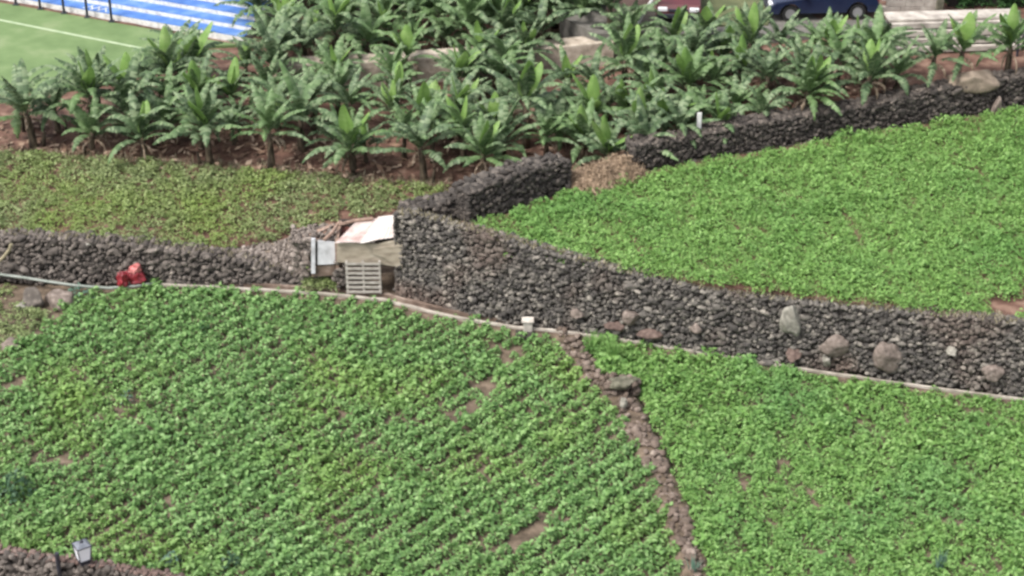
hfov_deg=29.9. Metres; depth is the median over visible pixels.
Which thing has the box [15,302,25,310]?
rock
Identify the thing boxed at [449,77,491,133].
banana plant
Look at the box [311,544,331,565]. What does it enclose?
crop plant
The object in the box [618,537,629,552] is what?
crop plant
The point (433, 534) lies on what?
crop plant
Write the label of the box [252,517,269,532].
crop plant
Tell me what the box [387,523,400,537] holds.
crop plant
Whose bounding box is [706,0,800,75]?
banana plant
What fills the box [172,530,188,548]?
crop plant
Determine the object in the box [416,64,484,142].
banana plant
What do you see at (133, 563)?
crop plant
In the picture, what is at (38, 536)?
crop plant
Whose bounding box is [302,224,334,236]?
plank
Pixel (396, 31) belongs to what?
banana plant
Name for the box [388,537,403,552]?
crop plant
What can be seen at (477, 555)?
crop plant
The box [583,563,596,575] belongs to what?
crop plant
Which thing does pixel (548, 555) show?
crop plant
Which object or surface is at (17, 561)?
stone wall
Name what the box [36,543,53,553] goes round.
crop plant
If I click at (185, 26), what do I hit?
banana plant
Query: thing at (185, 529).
crop plant
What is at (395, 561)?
crop plant
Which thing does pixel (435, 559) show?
crop plant
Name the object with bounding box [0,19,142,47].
pitch line
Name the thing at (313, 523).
crop plant
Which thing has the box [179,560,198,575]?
crop plant
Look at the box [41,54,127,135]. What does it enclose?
banana plant
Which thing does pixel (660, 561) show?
crop plant
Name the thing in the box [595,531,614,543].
crop plant
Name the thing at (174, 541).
crop plant
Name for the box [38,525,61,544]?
crop plant
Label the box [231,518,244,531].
crop plant
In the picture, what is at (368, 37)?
banana plant
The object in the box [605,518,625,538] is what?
crop plant
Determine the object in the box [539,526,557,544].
crop plant
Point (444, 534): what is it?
crop plant
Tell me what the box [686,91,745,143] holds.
banana plant
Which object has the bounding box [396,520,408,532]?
crop plant
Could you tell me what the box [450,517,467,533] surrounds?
crop plant
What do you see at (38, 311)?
weeds
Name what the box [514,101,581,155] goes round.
banana plant
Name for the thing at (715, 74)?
banana plant
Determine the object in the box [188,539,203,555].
crop plant
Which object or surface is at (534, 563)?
crop plant
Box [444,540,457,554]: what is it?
crop plant
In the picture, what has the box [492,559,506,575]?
crop plant
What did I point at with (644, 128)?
banana plant
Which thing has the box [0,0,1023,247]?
hillside
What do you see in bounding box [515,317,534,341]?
sluice block
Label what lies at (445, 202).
stone wall
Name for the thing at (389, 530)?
crop plant
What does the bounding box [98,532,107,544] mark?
crop plant
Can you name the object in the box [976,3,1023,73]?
banana plant
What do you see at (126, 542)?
crop plant
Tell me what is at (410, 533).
crop plant
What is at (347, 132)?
banana plant
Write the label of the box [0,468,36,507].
shrub
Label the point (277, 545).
crop plant
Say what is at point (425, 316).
bank
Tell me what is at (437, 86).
banana plant
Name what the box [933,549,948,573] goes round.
spiky plant
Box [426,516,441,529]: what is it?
crop plant
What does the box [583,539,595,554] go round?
crop plant
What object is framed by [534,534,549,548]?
crop plant
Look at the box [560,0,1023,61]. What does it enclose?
road
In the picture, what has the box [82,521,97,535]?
crop plant
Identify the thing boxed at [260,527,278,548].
crop plant
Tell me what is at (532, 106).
banana plant
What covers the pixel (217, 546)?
crop plant
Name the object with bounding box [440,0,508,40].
banana plant
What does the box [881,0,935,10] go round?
block wall
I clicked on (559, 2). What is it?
banana plant
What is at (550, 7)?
banana plant
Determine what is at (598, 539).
crop plant
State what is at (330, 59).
banana plant
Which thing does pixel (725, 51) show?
banana plant
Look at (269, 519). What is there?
crop plant
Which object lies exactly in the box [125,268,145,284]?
plastic bag
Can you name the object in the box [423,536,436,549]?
crop plant
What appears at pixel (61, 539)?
crop plant
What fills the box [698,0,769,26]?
grass verge
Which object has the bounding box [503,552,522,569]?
crop plant
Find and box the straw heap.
[565,150,656,201]
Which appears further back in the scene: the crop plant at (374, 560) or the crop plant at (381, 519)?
the crop plant at (381, 519)
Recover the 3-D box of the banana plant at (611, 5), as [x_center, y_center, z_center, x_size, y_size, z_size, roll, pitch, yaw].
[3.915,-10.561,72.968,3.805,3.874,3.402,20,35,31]
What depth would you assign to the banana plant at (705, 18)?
71.69 m
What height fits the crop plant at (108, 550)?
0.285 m
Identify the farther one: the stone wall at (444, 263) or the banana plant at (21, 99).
the banana plant at (21, 99)
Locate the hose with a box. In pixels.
[0,273,153,288]
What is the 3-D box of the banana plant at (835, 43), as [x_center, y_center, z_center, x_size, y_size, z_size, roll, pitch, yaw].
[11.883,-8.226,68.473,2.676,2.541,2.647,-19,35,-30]
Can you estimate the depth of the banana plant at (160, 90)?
69.27 m
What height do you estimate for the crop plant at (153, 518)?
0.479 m
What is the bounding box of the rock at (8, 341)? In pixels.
[0,337,22,353]
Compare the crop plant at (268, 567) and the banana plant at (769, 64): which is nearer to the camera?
the crop plant at (268, 567)
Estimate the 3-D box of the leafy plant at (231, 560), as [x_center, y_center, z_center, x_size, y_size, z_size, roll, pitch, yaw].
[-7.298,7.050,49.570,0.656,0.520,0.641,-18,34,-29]
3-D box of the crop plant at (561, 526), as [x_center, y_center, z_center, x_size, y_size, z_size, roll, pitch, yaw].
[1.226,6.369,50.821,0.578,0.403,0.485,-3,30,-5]
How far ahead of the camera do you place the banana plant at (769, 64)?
67.56 m
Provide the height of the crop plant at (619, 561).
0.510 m
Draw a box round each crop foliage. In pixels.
[0,148,448,250]
[0,278,674,575]
[475,104,1023,318]
[581,331,1023,575]
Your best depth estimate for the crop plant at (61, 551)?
49.74 m
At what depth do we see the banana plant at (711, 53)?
69.83 m
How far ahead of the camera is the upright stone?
55.70 m
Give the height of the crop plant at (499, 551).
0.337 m
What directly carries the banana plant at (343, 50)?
on the hillside
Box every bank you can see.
[155,289,1021,407]
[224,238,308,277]
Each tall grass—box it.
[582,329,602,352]
[597,335,628,360]
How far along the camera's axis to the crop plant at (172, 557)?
49.71 m
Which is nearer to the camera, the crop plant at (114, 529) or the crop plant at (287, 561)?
the crop plant at (287, 561)
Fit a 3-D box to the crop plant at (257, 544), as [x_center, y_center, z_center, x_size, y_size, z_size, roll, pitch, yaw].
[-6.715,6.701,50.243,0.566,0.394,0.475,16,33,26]
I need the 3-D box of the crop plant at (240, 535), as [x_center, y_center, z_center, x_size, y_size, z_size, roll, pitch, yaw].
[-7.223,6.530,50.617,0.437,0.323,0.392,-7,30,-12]
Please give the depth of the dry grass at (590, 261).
58.81 m
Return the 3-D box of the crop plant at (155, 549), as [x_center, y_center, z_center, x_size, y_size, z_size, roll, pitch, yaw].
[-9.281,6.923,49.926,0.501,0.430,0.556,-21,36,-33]
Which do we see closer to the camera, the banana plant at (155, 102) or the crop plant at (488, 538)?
the crop plant at (488, 538)
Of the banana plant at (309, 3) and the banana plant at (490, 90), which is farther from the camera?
the banana plant at (309, 3)
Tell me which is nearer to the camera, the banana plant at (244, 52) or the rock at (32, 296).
the rock at (32, 296)
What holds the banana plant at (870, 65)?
on the hillside
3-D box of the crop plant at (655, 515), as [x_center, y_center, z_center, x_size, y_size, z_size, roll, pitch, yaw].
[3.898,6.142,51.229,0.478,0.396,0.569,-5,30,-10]
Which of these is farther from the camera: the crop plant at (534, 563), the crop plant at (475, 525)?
the crop plant at (475, 525)
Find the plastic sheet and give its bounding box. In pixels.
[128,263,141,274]
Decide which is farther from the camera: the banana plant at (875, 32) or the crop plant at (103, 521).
the banana plant at (875, 32)
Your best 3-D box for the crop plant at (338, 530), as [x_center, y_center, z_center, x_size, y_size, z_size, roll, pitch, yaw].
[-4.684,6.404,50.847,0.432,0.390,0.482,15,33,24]
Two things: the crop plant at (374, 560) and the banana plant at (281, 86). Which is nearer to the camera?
the crop plant at (374, 560)
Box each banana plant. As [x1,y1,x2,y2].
[0,58,66,148]
[0,63,52,138]
[27,73,87,134]
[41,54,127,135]
[49,45,119,116]
[60,92,134,154]
[78,52,181,140]
[95,48,164,107]
[104,89,175,164]
[130,26,219,106]
[133,77,188,145]
[136,45,175,97]
[138,19,215,83]
[141,61,189,122]
[151,22,225,92]
[153,82,240,167]
[160,52,204,94]
[162,82,227,149]
[166,50,235,124]
[181,66,226,105]
[204,56,262,108]
[213,0,280,36]
[214,103,250,144]
[218,36,277,92]
[223,90,254,132]
[226,5,312,84]
[230,81,311,172]
[236,50,298,109]
[237,0,312,61]
[238,69,302,129]
[246,8,313,66]
[250,59,340,152]
[251,91,304,146]
[252,0,314,50]
[263,0,302,25]
[279,62,340,130]
[281,0,374,59]
[281,8,331,55]
[292,2,340,55]
[295,39,364,81]
[298,35,366,101]
[302,104,393,176]
[304,103,354,155]
[305,0,316,7]
[309,0,353,14]
[316,66,375,120]
[317,0,376,29]
[317,58,374,115]
[329,23,375,53]
[338,1,402,53]
[339,123,391,162]
[351,0,412,43]
[354,0,414,52]
[362,42,423,102]
[363,60,425,122]
[364,78,410,131]
[368,21,439,84]
[371,98,471,182]
[375,100,420,159]
[376,4,406,19]
[385,23,426,51]
[385,76,448,140]
[388,0,452,40]
[389,4,439,47]
[404,0,464,45]
[404,93,463,163]
[413,5,466,48]
[416,0,440,26]
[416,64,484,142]
[417,0,525,45]
[427,95,498,167]
[429,45,487,89]
[432,38,501,85]
[434,80,452,118]
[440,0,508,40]
[443,111,524,173]
[447,20,514,76]
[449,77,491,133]
[456,39,538,110]
[460,91,518,127]
[465,40,481,57]
[469,33,545,90]
[469,95,545,165]
[474,47,568,149]
[475,78,530,115]
[476,0,540,42]
[479,0,538,38]
[497,0,542,41]
[500,18,557,69]
[502,0,577,44]
[510,86,567,128]
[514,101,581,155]
[518,0,565,31]
[528,0,586,39]
[534,89,582,152]
[534,97,625,165]
[539,45,593,102]
[545,0,571,28]
[552,0,602,13]
[552,80,605,112]
[558,45,622,110]
[560,0,666,23]
[564,69,626,132]
[565,0,602,17]
[574,110,631,167]
[584,12,661,88]
[584,71,630,121]
[590,0,671,46]
[591,83,674,152]
[592,75,645,133]
[603,30,649,81]
[612,40,683,105]
[613,93,679,160]
[617,62,681,131]
[627,28,680,72]
[628,84,695,131]
[636,86,730,147]
[639,37,730,109]
[648,5,700,57]
[662,15,730,84]
[662,84,731,124]
[666,55,707,93]
[670,0,735,60]
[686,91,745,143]
[691,55,740,105]
[698,50,737,86]
[700,23,747,75]
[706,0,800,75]
[706,72,767,117]
[710,32,784,102]
[728,84,792,115]
[735,46,806,108]
[752,63,794,88]
[757,9,807,61]
[770,36,830,104]
[771,47,844,120]
[772,41,860,105]
[775,34,830,86]
[783,17,847,51]
[802,17,863,89]
[804,7,861,70]
[826,15,869,68]
[834,3,916,86]
[837,36,907,105]
[860,15,908,57]
[881,34,933,95]
[896,18,969,86]
[919,10,997,81]
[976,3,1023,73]
[1014,18,1023,50]
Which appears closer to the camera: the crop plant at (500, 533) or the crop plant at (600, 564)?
the crop plant at (600, 564)
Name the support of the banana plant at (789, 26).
on the hillside
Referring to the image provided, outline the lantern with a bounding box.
[71,538,91,566]
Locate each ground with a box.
[0,266,1023,575]
[549,334,710,575]
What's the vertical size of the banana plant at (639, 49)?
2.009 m
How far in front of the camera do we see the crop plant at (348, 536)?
50.46 m
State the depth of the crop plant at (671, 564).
49.37 m
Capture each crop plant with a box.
[0,521,10,535]
[0,525,5,538]
[0,531,17,550]
[1,517,18,533]
[5,514,23,529]
[7,532,19,546]
[11,524,30,541]
[17,536,36,551]
[23,524,36,536]
[26,538,38,549]
[28,516,45,532]
[32,528,49,546]
[35,514,54,527]
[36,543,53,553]
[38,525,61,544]
[47,540,62,552]
[48,523,63,538]
[51,536,68,550]
[57,521,70,535]
[57,547,71,557]
[60,515,80,530]
[60,533,75,546]
[69,530,83,540]
[75,523,91,538]
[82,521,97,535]
[90,536,102,546]
[92,522,103,533]
[92,546,108,561]
[98,514,109,526]
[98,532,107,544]
[103,545,111,555]
[104,530,115,540]
[107,539,120,554]
[108,524,120,536]
[109,557,120,564]
[112,553,125,563]
[116,519,130,534]
[117,537,129,549]
[119,545,133,561]
[121,532,132,541]
[123,541,140,558]
[126,515,139,531]
[128,559,141,568]
[129,531,138,541]
[132,540,144,555]
[135,521,149,537]
[136,556,147,566]
[138,553,152,565]
[140,518,153,533]
[141,537,151,549]
[146,512,163,531]
[146,546,162,563]
[146,562,156,570]
[149,533,162,545]
[152,527,167,541]
[152,543,165,557]
[154,561,165,569]
[158,557,173,570]
[160,541,174,554]
[163,525,174,540]
[166,535,184,550]
[166,553,180,567]
[171,520,185,535]
[171,562,183,573]
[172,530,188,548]
[172,547,186,564]
[175,518,186,528]
[179,527,196,543]
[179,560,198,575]
[180,547,193,557]
[184,552,203,575]
[187,526,202,539]
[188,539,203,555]
[191,538,205,551]
[192,551,209,567]
[193,517,213,537]
[201,534,215,546]
[201,547,219,561]
[202,514,216,529]
[203,560,220,575]
[204,542,223,555]
[209,528,218,541]
[211,554,231,574]
[214,542,228,555]
[217,524,230,538]
[217,534,236,552]
[221,521,234,534]
[226,535,240,546]
[228,550,243,566]
[229,567,240,575]
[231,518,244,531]
[233,531,245,542]
[233,542,250,560]
[237,512,252,528]
[238,557,257,572]
[240,538,259,556]
[243,528,253,541]
[245,539,261,551]
[247,521,263,536]
[247,552,263,568]
[250,549,267,566]
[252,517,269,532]
[257,534,270,546]
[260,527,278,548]
[260,541,278,561]
[260,564,275,574]
[263,556,286,574]
[265,517,275,526]
[266,525,283,538]
[271,519,291,535]
[271,535,290,553]
[273,553,291,571]
[278,547,298,565]
[280,520,295,532]
[280,532,295,548]
[286,532,299,546]
[287,545,305,563]
[289,515,302,526]
[289,561,306,575]
[290,525,310,543]
[294,544,310,556]
[296,558,312,574]
[301,521,315,535]
[302,552,323,574]
[303,535,317,553]
[304,518,320,531]
[307,535,323,551]
[308,549,324,565]
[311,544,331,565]
[313,560,333,575]
[314,528,331,546]
[315,519,325,528]
[322,545,335,559]
[323,530,335,542]
[323,559,343,575]
[329,524,343,539]
[329,540,343,557]
[330,551,348,571]
[336,522,349,533]
[336,539,347,550]
[342,533,355,547]
[342,548,354,563]
[345,518,354,531]
[345,566,354,575]
[346,542,367,563]
[349,527,365,543]
[350,515,361,527]
[350,561,365,575]
[353,523,368,537]
[354,551,374,573]
[357,542,370,556]
[361,552,376,566]
[362,522,374,534]
[363,537,376,549]
[368,518,383,531]
[368,536,382,547]
[368,547,388,562]
[374,531,386,544]
[374,559,392,575]
[375,515,387,527]
[377,543,394,559]
[379,537,399,558]
[384,526,398,537]
[384,553,403,573]
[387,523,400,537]
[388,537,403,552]
[390,553,404,565]
[394,530,413,548]
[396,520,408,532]
[398,513,415,531]
[398,549,413,566]
[401,532,415,545]
[404,547,417,560]
[404,563,421,575]
[409,529,420,539]
[411,538,431,552]
[412,559,427,574]
[413,543,428,557]
[414,523,428,537]
[418,517,435,535]
[419,555,433,567]
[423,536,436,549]
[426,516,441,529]
[426,528,444,545]
[427,550,441,566]
[432,548,443,559]
[435,527,448,543]
[437,559,456,575]
[438,522,457,538]
[439,545,450,556]
[441,515,460,531]
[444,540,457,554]
[445,556,460,572]
[449,537,460,550]
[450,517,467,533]
[453,543,471,561]
[455,533,468,544]
[456,553,468,566]
[460,526,478,542]
[460,562,475,575]
[463,520,485,536]
[464,543,479,558]
[466,561,480,575]
[469,541,482,551]
[471,552,490,575]
[475,521,488,532]
[477,549,493,568]
[480,515,494,531]
[482,534,496,549]
[484,510,500,526]
[485,550,496,563]
[488,526,505,543]
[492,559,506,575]
[493,547,504,559]
[495,525,508,539]
[496,542,512,553]
[500,522,512,533]
[502,558,514,570]
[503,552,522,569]
[506,514,524,534]
[513,550,526,563]
[514,512,526,531]
[515,542,533,557]
[521,539,542,559]
[521,557,539,575]
[529,557,542,573]
[531,539,542,549]
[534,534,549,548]
[535,555,547,566]
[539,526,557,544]
[540,551,554,564]
[543,543,563,561]
[549,564,565,575]
[550,527,562,539]
[552,520,568,539]
[554,544,567,559]
[555,559,570,573]
[556,553,576,574]
[558,520,573,533]
[558,539,570,551]
[563,533,578,548]
[563,546,582,567]
[567,516,578,528]
[568,527,583,544]
[575,526,588,541]
[576,561,593,575]
[578,547,587,560]
[581,521,599,538]
[581,541,595,557]
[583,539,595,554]
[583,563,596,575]
[587,518,599,536]
[587,554,605,571]
[588,510,609,528]
[588,534,604,552]
[589,545,610,567]
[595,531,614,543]
[598,522,620,541]
[602,540,621,560]
[603,547,615,564]
[604,557,627,575]
[604,567,617,575]
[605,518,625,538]
[612,536,629,555]
[613,516,631,535]
[613,557,634,571]
[614,512,634,531]
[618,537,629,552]
[621,550,637,570]
[623,531,638,547]
[625,543,644,566]
[629,528,642,542]
[632,541,650,560]
[634,525,648,535]
[634,558,654,575]
[638,538,652,554]
[639,517,655,533]
[642,553,659,571]
[645,514,661,532]
[645,533,664,553]
[648,531,666,549]
[650,511,665,528]
[650,544,668,563]
[652,555,664,565]
[654,528,669,542]
[661,545,677,563]
[662,528,673,537]
[666,540,679,556]
[666,561,679,575]
[669,558,682,573]
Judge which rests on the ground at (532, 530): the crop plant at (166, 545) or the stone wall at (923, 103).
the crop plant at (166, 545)
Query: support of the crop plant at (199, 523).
on the ground at (532, 530)
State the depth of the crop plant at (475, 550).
50.03 m
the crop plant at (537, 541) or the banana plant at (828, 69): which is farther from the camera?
the banana plant at (828, 69)
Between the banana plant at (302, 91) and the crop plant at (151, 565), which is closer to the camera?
the crop plant at (151, 565)
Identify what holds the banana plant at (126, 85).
on the hillside
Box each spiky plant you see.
[684,556,701,573]
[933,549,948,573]
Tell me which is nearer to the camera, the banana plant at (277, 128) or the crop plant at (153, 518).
the crop plant at (153, 518)
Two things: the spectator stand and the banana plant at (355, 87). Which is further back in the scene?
the spectator stand
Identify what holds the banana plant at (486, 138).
on the hillside
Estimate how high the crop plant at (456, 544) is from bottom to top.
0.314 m
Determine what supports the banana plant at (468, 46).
on the hillside
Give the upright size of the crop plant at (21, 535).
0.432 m
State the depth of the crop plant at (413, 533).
50.66 m
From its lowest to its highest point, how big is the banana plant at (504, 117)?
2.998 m
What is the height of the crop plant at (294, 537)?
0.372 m
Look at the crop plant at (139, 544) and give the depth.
50.20 m
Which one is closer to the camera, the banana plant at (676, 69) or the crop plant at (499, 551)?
the crop plant at (499, 551)
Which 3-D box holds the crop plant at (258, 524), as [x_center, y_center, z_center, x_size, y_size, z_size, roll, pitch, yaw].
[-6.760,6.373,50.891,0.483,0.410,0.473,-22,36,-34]
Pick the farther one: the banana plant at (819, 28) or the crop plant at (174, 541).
the banana plant at (819, 28)
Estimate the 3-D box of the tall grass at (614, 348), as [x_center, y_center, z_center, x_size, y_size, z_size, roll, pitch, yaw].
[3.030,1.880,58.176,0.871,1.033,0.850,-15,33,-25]
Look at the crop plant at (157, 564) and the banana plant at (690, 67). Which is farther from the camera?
the banana plant at (690, 67)
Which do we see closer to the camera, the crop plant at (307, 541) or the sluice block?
the crop plant at (307, 541)
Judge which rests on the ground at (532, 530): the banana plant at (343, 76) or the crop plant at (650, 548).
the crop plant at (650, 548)
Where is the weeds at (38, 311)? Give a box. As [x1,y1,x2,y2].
[0,283,51,358]
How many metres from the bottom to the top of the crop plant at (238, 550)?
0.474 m
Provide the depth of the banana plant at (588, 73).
69.69 m
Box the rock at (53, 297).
[45,289,75,310]
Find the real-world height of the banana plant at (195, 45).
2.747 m
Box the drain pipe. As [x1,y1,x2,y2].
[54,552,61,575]
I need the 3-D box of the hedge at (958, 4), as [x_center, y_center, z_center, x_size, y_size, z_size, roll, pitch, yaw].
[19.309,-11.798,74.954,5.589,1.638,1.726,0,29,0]
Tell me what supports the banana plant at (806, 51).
on the hillside
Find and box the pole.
[636,0,653,24]
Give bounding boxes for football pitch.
[0,2,235,93]
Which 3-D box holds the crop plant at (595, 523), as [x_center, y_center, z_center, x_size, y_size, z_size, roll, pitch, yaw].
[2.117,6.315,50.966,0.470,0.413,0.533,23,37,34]
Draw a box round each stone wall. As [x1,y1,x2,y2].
[0,228,305,286]
[0,543,185,575]
[392,207,1023,397]
[397,187,459,220]
[452,152,571,222]
[624,67,1023,170]
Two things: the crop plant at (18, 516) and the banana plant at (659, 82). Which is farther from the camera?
the banana plant at (659, 82)
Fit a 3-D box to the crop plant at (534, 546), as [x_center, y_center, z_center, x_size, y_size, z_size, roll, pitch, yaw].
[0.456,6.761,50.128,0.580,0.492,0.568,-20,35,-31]
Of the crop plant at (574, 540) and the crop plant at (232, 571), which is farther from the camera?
the crop plant at (574, 540)
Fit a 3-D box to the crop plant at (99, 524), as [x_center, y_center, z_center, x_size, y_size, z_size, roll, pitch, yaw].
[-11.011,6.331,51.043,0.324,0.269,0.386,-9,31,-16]
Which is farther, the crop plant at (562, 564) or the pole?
the pole
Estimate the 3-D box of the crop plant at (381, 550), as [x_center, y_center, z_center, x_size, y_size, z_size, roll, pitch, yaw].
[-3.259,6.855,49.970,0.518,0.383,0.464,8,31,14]
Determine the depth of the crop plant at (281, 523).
50.78 m
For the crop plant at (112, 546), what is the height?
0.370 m
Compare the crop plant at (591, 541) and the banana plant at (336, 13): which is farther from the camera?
the banana plant at (336, 13)
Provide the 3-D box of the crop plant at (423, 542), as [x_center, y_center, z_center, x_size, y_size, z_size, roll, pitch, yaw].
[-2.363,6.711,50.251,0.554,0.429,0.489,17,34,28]
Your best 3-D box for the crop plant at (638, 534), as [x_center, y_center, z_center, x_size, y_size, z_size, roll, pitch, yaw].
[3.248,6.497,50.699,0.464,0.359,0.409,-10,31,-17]
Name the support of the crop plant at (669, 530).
on the ground at (532, 530)
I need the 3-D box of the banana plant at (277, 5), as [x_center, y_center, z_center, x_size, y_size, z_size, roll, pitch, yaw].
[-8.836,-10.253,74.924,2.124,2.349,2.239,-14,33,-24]
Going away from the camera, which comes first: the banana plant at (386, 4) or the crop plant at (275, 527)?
the crop plant at (275, 527)
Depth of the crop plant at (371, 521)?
51.04 m
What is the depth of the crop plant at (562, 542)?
50.30 m
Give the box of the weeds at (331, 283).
[301,266,341,291]
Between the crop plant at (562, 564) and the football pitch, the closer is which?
the crop plant at (562, 564)
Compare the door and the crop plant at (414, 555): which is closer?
the crop plant at (414, 555)
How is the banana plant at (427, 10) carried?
on the hillside
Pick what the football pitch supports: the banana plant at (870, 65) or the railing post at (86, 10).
the railing post at (86, 10)
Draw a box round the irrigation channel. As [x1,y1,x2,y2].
[160,281,1023,402]
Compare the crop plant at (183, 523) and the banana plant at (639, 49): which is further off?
the banana plant at (639, 49)
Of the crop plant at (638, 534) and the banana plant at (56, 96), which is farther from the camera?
the banana plant at (56, 96)
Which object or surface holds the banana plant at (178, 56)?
on the hillside
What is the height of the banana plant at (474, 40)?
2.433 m
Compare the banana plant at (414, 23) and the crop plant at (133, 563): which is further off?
the banana plant at (414, 23)
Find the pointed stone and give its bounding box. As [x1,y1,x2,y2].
[990,96,1002,115]
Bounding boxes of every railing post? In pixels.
[37,0,42,9]
[61,0,66,13]
[84,0,90,17]
[108,0,114,22]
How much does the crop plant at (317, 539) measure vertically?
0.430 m
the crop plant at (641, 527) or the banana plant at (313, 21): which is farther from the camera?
the banana plant at (313, 21)
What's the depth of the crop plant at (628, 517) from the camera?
51.05 m
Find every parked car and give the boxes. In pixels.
[656,0,700,19]
[763,0,878,20]
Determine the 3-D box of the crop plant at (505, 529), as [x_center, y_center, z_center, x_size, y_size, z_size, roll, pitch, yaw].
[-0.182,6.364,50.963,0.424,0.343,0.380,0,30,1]
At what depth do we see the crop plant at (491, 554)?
49.87 m
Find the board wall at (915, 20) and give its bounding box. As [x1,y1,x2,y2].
[884,9,1021,51]
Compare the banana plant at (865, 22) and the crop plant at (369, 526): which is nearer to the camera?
the crop plant at (369, 526)
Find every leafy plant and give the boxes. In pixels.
[68,282,94,301]
[118,389,133,404]
[159,550,181,569]
[198,320,209,333]
[221,551,241,572]
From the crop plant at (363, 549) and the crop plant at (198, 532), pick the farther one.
the crop plant at (198, 532)
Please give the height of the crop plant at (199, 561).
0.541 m
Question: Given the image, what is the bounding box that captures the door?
[318,240,334,264]
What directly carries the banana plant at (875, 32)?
on the hillside
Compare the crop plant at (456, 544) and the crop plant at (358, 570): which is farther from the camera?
the crop plant at (456, 544)
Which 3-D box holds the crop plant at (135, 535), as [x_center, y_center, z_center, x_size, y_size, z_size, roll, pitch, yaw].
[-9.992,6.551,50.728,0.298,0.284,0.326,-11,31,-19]
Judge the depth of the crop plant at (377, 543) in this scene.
50.38 m
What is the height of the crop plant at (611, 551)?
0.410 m
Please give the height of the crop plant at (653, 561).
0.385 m
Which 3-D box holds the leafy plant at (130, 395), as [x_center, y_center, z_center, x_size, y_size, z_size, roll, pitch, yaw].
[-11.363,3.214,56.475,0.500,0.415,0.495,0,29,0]
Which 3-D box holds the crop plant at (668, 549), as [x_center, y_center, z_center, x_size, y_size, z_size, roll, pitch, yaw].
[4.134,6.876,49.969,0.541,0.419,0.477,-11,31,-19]
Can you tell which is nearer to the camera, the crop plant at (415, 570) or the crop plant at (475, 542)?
the crop plant at (415, 570)
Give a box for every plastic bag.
[116,271,128,286]
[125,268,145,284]
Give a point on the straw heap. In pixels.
(603, 173)
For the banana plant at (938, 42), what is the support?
on the hillside
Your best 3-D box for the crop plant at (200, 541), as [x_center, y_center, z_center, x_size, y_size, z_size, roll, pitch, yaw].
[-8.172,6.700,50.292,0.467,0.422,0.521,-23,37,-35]
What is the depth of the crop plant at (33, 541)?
50.29 m
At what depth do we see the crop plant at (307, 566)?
49.36 m
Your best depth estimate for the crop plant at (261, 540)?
50.38 m
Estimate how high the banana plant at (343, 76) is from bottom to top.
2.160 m
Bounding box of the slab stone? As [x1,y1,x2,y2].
[608,375,638,389]
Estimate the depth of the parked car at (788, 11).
73.65 m
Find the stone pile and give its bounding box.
[288,222,337,277]
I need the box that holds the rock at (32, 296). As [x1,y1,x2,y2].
[22,286,44,310]
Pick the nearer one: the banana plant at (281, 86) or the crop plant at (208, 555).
the crop plant at (208, 555)
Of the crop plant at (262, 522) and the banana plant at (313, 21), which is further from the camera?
the banana plant at (313, 21)
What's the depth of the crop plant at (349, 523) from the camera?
51.08 m
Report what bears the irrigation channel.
on the ground at (532, 530)
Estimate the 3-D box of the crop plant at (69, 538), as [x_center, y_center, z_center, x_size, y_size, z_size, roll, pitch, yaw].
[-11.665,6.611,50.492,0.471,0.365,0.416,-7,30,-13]
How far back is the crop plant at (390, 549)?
50.02 m
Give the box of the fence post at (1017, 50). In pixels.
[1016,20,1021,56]
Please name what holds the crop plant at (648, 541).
on the ground at (532, 530)
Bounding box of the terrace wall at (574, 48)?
[277,36,613,89]
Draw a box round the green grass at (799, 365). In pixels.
[390,307,1018,401]
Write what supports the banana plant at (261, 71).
on the hillside
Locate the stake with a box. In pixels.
[697,112,701,128]
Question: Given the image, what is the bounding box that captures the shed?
[309,215,401,291]
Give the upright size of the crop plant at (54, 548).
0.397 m
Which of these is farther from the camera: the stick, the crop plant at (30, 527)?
the stick
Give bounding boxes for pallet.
[345,260,381,293]
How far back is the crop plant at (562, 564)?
49.44 m
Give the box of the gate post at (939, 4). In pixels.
[935,0,943,10]
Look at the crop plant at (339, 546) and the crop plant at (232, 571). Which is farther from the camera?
the crop plant at (339, 546)
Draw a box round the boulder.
[946,69,999,93]
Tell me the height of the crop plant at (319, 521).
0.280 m
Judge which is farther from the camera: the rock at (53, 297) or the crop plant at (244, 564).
the rock at (53, 297)
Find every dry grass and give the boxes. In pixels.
[0,144,451,191]
[4,107,1023,323]
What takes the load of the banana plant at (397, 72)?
on the hillside
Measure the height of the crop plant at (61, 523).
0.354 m
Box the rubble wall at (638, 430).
[553,326,713,575]
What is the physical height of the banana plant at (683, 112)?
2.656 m
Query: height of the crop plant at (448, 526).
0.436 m
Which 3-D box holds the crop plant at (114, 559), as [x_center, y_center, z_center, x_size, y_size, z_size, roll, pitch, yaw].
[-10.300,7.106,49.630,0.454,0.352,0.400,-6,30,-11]
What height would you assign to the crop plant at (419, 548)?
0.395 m
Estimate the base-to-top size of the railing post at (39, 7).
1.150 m
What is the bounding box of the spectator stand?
[6,0,299,40]
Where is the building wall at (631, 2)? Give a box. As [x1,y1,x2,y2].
[606,0,655,10]
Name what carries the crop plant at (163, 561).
on the ground at (532, 530)
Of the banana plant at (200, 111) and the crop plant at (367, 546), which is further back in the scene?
the banana plant at (200, 111)
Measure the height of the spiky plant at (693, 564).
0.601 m
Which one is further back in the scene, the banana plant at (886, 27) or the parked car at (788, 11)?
the parked car at (788, 11)
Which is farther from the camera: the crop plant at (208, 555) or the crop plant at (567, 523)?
the crop plant at (567, 523)
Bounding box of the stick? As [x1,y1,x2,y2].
[0,243,12,261]
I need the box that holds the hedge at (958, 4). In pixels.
[944,0,1023,9]

